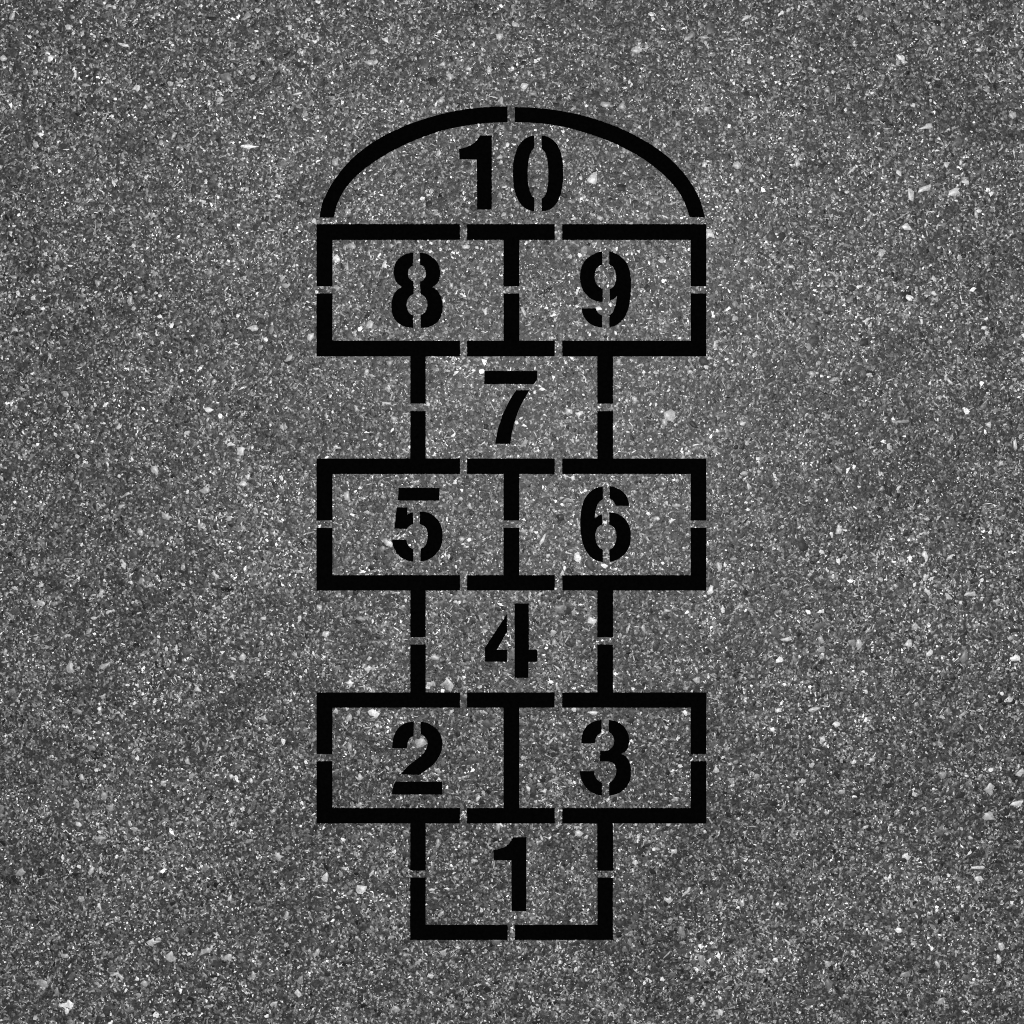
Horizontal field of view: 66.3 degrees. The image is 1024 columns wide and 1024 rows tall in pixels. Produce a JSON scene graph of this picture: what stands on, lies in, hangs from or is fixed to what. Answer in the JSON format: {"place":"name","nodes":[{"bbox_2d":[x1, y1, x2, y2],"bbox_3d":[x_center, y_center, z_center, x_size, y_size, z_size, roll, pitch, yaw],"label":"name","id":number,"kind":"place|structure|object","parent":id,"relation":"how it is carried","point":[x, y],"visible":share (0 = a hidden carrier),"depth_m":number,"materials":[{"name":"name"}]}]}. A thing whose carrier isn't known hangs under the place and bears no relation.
{"place":"outdoors","nodes":[
{"label":"outdoors","id":0,"kind":"place"},
{"bbox_2d":[0,0,1023,1023],"bbox_3d":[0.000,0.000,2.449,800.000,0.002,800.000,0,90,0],"label":"asphalt","id":1,"kind":"structure","parent":0,"point":[183,408],"depth_m":2.45,"materials":[{"name":"stone"}]},
{"bbox_2d":[391,253,442,327],"bbox_3d":[-0.296,-0.693,2.449,0.161,0.002,0.235,0,90,0],"label":"painted number","id":2,"kind":"object","parent":1,"relation":"on","point":[403,316],"visible":1,"depth_m":2.45,"materials":[{"name":"black paint"}]},
{"bbox_2d":[392,721,441,794],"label":"painted number","id":3,"kind":"object","parent":1,"relation":"on","point":[427,758],"visible":1,"depth_m":2.45,"materials":[{"name":"black paint"}]},
{"bbox_2d":[392,488,442,561],"bbox_3d":[-0.296,0.039,2.449,0.159,0.002,0.232,0,90,0],"label":"painted number","id":4,"kind":"object","parent":1,"relation":"on","point":[430,523],"visible":1,"depth_m":2.45,"materials":[{"name":"black paint"}]},
{"bbox_2d":[493,837,526,910],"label":"painted number","id":5,"kind":"object","parent":1,"relation":"on","point":[514,850],"visible":1,"depth_m":2.45,"materials":[{"name":"black paint"}]},
{"bbox_2d":[484,371,536,443],"bbox_3d":[-0.004,-0.327,2.449,0.166,0.002,0.229,0,90,0],"label":"painted number","id":6,"kind":"object","parent":1,"relation":"on","point":[506,426],"visible":1,"depth_m":2.45,"materials":[{"name":"black paint"}]},
{"bbox_2d":[459,135,562,210],"bbox_3d":[-0.003,-1.058,2.449,0.326,0.002,0.237,0,90,0],"label":"painted number","id":7,"kind":"object","parent":1,"relation":"on","point":[480,149],"visible":1,"depth_m":2.45,"materials":[{"name":"black paint"}]},
{"bbox_2d":[485,603,536,677],"bbox_3d":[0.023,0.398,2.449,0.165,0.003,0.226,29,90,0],"label":"painted number","id":8,"kind":"object","parent":1,"relation":"on","point":[524,655],"visible":1,"depth_m":2.45,"materials":[{"name":"black paint"}]},
{"bbox_2d":[316,106,706,939],"bbox_3d":[-0.002,0.035,2.449,1.219,0.002,2.604,0,90,0],"label":"hopscotch outline","id":9,"kind":"object","parent":1,"relation":"on","point":[510,578],"visible":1,"depth_m":2.45,"materials":[{"name":"black paint"}]},
{"bbox_2d":[580,251,630,326],"bbox_3d":[0.292,-0.695,2.449,0.160,0.002,0.237,0,90,0],"label":"painted number","id":10,"kind":"object","parent":1,"relation":"on","point":[620,289],"visible":1,"depth_m":2.45,"materials":[{"name":"black paint"}]},
{"bbox_2d":[580,486,630,561],"bbox_3d":[0.292,0.038,2.449,0.158,0.002,0.238,0,90,0],"label":"painted number","id":11,"kind":"object","parent":1,"relation":"on","point":[590,523],"visible":1,"depth_m":2.45,"materials":[{"name":"black paint"}]},
{"bbox_2d":[580,720,630,795],"bbox_3d":[0.292,0.768,2.449,0.160,0.002,0.237,0,90,0],"label":"painted number","id":12,"kind":"object","parent":1,"relation":"on","point":[619,783],"visible":1,"depth_m":2.45,"materials":[{"name":"black paint"}]}
]}

